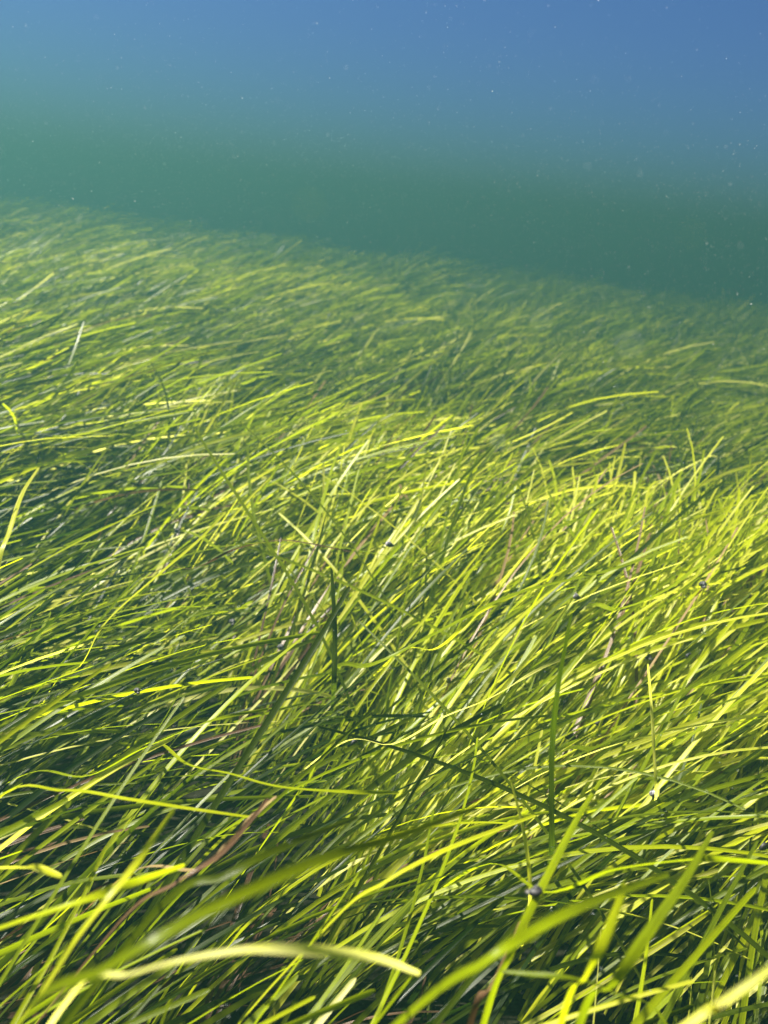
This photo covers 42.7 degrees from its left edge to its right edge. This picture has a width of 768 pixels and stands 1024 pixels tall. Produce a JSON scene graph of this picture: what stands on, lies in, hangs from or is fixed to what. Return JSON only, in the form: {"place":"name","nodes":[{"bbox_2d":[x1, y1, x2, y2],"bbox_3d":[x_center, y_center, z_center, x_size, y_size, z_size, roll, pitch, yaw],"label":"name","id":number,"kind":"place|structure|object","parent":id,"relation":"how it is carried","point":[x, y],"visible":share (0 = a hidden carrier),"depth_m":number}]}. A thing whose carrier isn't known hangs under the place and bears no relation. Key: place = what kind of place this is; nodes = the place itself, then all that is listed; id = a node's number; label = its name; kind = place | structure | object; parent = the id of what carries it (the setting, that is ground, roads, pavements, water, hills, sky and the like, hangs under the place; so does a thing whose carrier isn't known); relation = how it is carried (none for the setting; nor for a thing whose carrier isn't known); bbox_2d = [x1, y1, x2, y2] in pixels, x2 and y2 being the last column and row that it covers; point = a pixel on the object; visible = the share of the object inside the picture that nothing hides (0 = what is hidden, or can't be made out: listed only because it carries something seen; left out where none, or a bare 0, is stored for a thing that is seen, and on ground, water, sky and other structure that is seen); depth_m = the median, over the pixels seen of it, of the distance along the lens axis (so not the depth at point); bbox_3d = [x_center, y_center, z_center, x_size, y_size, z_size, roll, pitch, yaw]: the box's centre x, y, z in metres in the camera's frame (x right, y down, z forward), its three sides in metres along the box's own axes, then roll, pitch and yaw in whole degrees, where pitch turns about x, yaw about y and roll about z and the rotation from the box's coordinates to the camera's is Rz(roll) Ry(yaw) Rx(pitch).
{"place":"outdoors","nodes":[
{"label":"outdoors","id":0,"kind":"place"},
{"bbox_2d":[229,619,235,625],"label":"sea snail","id":1,"kind":"object","parent":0,"point":[232,622],"visible":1,"depth_m":1.58},
{"bbox_2d":[280,915,287,922],"bbox_3d":[-0.098,0.404,0.976,0.010,0.007,0.007,14,58,26],"label":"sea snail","id":2,"kind":"object","parent":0,"point":[283,918],"visible":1,"depth_m":0.97},
{"bbox_2d":[0,188,767,1023],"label":"seabed","id":3,"kind":"structure","parent":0,"point":[360,240],"depth_m":1.33},
{"bbox_2d":[0,467,39,566],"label":"seagrass blade","id":4,"kind":"object","parent":3,"relation":"on","point":[12,522],"visible":1,"depth_m":1.32},
{"bbox_2d":[0,864,61,878],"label":"seagrass blade","id":5,"kind":"object","parent":3,"relation":"on","point":[42,869],"visible":1,"depth_m":0.56},
{"bbox_2d":[1,436,96,445],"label":"seagrass blade","id":6,"kind":"object","parent":3,"relation":"on","point":[48,438],"visible":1,"depth_m":1.76},
{"bbox_2d":[0,864,184,929],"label":"seagrass blade","id":7,"kind":"object","parent":3,"relation":"on","point":[105,891],"visible":0.94,"depth_m":0.49},
{"bbox_2d":[16,809,174,1023],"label":"seagrass blade","id":8,"kind":"object","parent":3,"relation":"on","point":[132,867],"visible":0.95,"depth_m":0.48},
{"bbox_2d":[0,784,248,817],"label":"seagrass blade","id":9,"kind":"object","parent":3,"relation":"on","point":[138,800],"visible":0.91,"depth_m":0.70},
{"bbox_2d":[25,513,225,737],"bbox_3d":[-0.316,0.230,1.253,0.286,0.378,0.390,-1,18,-20],"label":"seagrass blade","id":10,"kind":"object","parent":3,"relation":"on","point":[170,564],"visible":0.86,"depth_m":1.14},
{"bbox_2d":[51,682,63,689],"bbox_3d":[-0.388,0.205,1.165,0.009,0.010,0.014,17,20,32],"label":"sea snail","id":11,"kind":"object","parent":10,"relation":"on","point":[58,686],"visible":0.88,"depth_m":1.16},
{"bbox_2d":[8,708,268,782],"bbox_3d":[-0.373,0.296,1.030,0.504,0.360,0.158,17,20,32],"label":"seagrass blade","id":12,"kind":"object","parent":3,"relation":"on","point":[215,719],"visible":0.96,"depth_m":0.87},
{"bbox_2d":[36,798,267,1023],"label":"withered blade","id":13,"kind":"object","parent":3,"relation":"on","point":[228,846],"visible":0.98,"depth_m":0.58},
{"bbox_2d":[80,796,276,914],"bbox_3d":[-0.216,0.344,0.870,0.073,0.422,0.426,-5,20,-32],"label":"withered blade","id":14,"kind":"object","parent":3,"relation":"on","point":[227,842],"visible":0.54,"depth_m":0.67},
{"bbox_2d":[61,816,357,1023],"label":"seagrass blade","id":15,"kind":"object","parent":3,"relation":"on","point":[164,903],"visible":0.98,"depth_m":0.50},
{"bbox_2d":[48,943,419,1023],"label":"seagrass blade","id":16,"kind":"object","parent":3,"relation":"on","point":[308,950],"visible":0.94,"depth_m":0.36},
{"bbox_2d":[17,806,476,1023],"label":"seagrass blade","id":17,"kind":"object","parent":3,"relation":"on","point":[256,887],"visible":1,"depth_m":0.34},
{"bbox_2d":[145,540,350,578],"bbox_3d":[-0.373,0.124,1.628,0.221,0.344,0.667,-11,24,-43],"label":"withered blade","id":18,"kind":"object","parent":3,"relation":"on","point":[223,554],"visible":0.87,"depth_m":1.39},
{"bbox_2d":[145,742,398,793],"bbox_3d":[-0.247,0.298,1.078,0.136,0.369,0.675,-6,21,-34],"label":"seagrass blade","id":19,"kind":"object","parent":3,"relation":"on","point":[173,753],"visible":0.81,"depth_m":0.79},
{"bbox_2d":[329,569,336,719],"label":"seagrass blade","id":20,"kind":"object","parent":3,"relation":"on","point":[334,657],"visible":0.86,"depth_m":1.14},
{"bbox_2d":[0,187,767,1023],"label":"seagrass meadow","id":21,"kind":"structure","parent":3,"relation":"on","point":[698,343],"depth_m":1.55},
{"bbox_2d":[133,688,139,693],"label":"sea snail","id":22,"kind":"object","parent":21,"relation":"on","point":[136,690],"visible":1,"depth_m":0.97},
{"bbox_2d":[171,720,178,728],"bbox_3d":[-0.271,0.272,1.271,0.018,0.011,0.012,17,20,32],"label":"sea snail","id":23,"kind":"object","parent":21,"relation":"on","point":[174,725],"visible":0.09,"depth_m":1.27},
{"bbox_2d":[174,527,180,532],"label":"sea snail","id":24,"kind":"object","parent":21,"relation":"on","point":[177,530],"visible":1,"depth_m":1.75},
{"bbox_2d":[385,541,393,546],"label":"sea snail","id":25,"kind":"object","parent":21,"relation":"on","point":[388,544],"visible":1,"depth_m":1.53},
{"bbox_2d":[565,733,576,740],"bbox_3d":[0.247,0.296,1.298,0.017,0.010,0.012,9,17,9],"label":"sea snail","id":26,"kind":"object","parent":21,"relation":"on","point":[568,737],"visible":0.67,"depth_m":1.29},
{"bbox_2d":[572,593,580,599],"bbox_3d":[0.284,0.125,1.452,0.014,0.009,0.010,9,59,12],"label":"sea snail","id":27,"kind":"object","parent":21,"relation":"on","point":[576,596],"visible":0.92,"depth_m":1.45},
{"bbox_2d":[645,654,652,659],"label":"sea snail","id":28,"kind":"object","parent":21,"relation":"on","point":[648,657],"visible":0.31,"depth_m":1.41},
{"bbox_2d":[699,581,706,587],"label":"sea snail","id":29,"kind":"object","parent":21,"relation":"on","point":[702,584],"visible":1,"depth_m":1.40},
{"bbox_2d":[752,785,763,790],"bbox_3d":[0.456,0.336,1.202,0.016,0.010,0.011,-2,19,-25],"label":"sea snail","id":30,"kind":"object","parent":21,"relation":"on","point":[758,787],"visible":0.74,"depth_m":1.20},
{"bbox_2d":[759,842,767,849],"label":"sea snail","id":31,"kind":"object","parent":21,"relation":"on","point":[763,846],"visible":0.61,"depth_m":1.14},
{"bbox_2d":[0,314,767,1023],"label":"withered seagrass","id":32,"kind":"object","parent":3,"relation":"on","point":[4,990],"visible":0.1,"depth_m":1.47},
{"bbox_2d":[277,644,283,649],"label":"sea snail","id":33,"kind":"object","parent":32,"relation":"on","point":[280,646],"visible":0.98,"depth_m":1.51},
{"bbox_2d":[238,815,535,1023],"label":"seagrass blade","id":34,"kind":"object","parent":3,"relation":"on","point":[444,850],"visible":0.98,"depth_m":0.67},
{"bbox_2d":[298,653,576,773],"bbox_3d":[-0.048,0.300,1.156,0.414,0.381,0.272,17,20,32],"label":"seagrass blade","id":35,"kind":"object","parent":3,"relation":"on","point":[535,671],"visible":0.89,"depth_m":1.00},
{"bbox_2d":[408,470,516,483],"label":"seagrass blade","id":36,"kind":"object","parent":3,"relation":"on","point":[463,480],"visible":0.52,"depth_m":1.85},
{"bbox_2d":[367,569,566,683],"bbox_3d":[0.104,0.225,1.437,0.210,0.390,0.515,3,17,-11],"label":"seagrass blade","id":37,"kind":"object","parent":3,"relation":"on","point":[465,623],"visible":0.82,"depth_m":1.16},
{"bbox_2d":[467,921,519,1023],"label":"withered blade","id":38,"kind":"object","parent":3,"relation":"on","point":[480,995],"visible":0.41,"depth_m":0.56},
{"bbox_2d":[289,525,727,705],"bbox_3d":[0.235,0.242,1.398,0.722,0.392,0.492,3,17,-9],"label":"seagrass blade","id":39,"kind":"object","parent":3,"relation":"on","point":[357,665],"visible":0.84,"depth_m":1.20},
{"bbox_2d":[511,782,531,960],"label":"seagrass blade","id":40,"kind":"object","parent":3,"relation":"on","point":[526,848],"visible":0.62,"depth_m":0.75},
{"bbox_2d":[393,872,668,1023],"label":"seagrass blade","id":41,"kind":"object","parent":3,"relation":"on","point":[529,933],"visible":1,"depth_m":0.40},
{"bbox_2d":[480,779,602,1023],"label":"seagrass blade","id":42,"kind":"object","parent":3,"relation":"on","point":[542,884],"visible":0.94,"depth_m":0.56},
{"bbox_2d":[525,885,542,896],"bbox_3d":[0.086,0.217,0.562,0.010,0.007,0.007,5,11,-4],"label":"sea snail","id":43,"kind":"object","parent":42,"relation":"on","point":[535,891],"visible":1,"depth_m":0.56},
{"bbox_2d":[546,613,571,868],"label":"seagrass blade","id":44,"kind":"object","parent":3,"relation":"on","point":[552,843],"visible":0.84,"depth_m":0.79},
{"bbox_2d":[501,970,666,1023],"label":"seagrass blade","id":45,"kind":"object","parent":3,"relation":"on","point":[540,974],"visible":0.94,"depth_m":0.51},
{"bbox_2d":[414,855,767,907],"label":"seagrass blade","id":46,"kind":"object","parent":3,"relation":"on","point":[708,858],"visible":0.89,"depth_m":0.63},
{"bbox_2d":[558,883,626,1023],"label":"seagrass blade","id":47,"kind":"object","parent":3,"relation":"on","point":[602,943],"visible":0.92,"depth_m":0.45},
{"bbox_2d":[575,831,713,1023],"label":"seagrass blade","id":48,"kind":"object","parent":3,"relation":"on","point":[635,951],"visible":1,"depth_m":0.48},
{"bbox_2d":[533,651,767,781],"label":"seagrass blade","id":49,"kind":"object","parent":3,"relation":"on","point":[685,690],"visible":0.82,"depth_m":1.02},
{"bbox_2d":[647,664,659,818],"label":"seagrass blade","id":50,"kind":"object","parent":3,"relation":"on","point":[657,791],"visible":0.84,"depth_m":0.90},
{"bbox_2d":[649,790,658,798],"bbox_3d":[0.308,0.321,1.118,0.009,0.009,0.014,-40,29,-6],"label":"sea snail","id":51,"kind":"object","parent":50,"relation":"on","point":[652,793],"visible":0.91,"depth_m":1.12},
{"bbox_2d":[626,476,697,534],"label":"seagrass blade","id":52,"kind":"object","parent":3,"relation":"on","point":[645,505],"visible":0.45,"depth_m":1.77},
{"bbox_2d":[585,509,767,610],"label":"seagrass blade","id":53,"kind":"object","parent":3,"relation":"on","point":[704,560],"visible":0.78,"depth_m":1.37},
{"bbox_2d":[682,965,767,1023],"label":"seagrass blade","id":54,"kind":"object","parent":3,"relation":"on","point":[740,989],"visible":1,"depth_m":0.33},
{"bbox_2d":[0,0,767,281],"label":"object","id":55,"kind":"structure","parent":0,"point":[261,43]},
{"bbox_2d":[0,0,767,1023],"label":"suspended silt","id":56,"kind":"object","parent":55,"relation":"in","point":[386,324],"visible":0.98,"depth_m":1.59}
]}

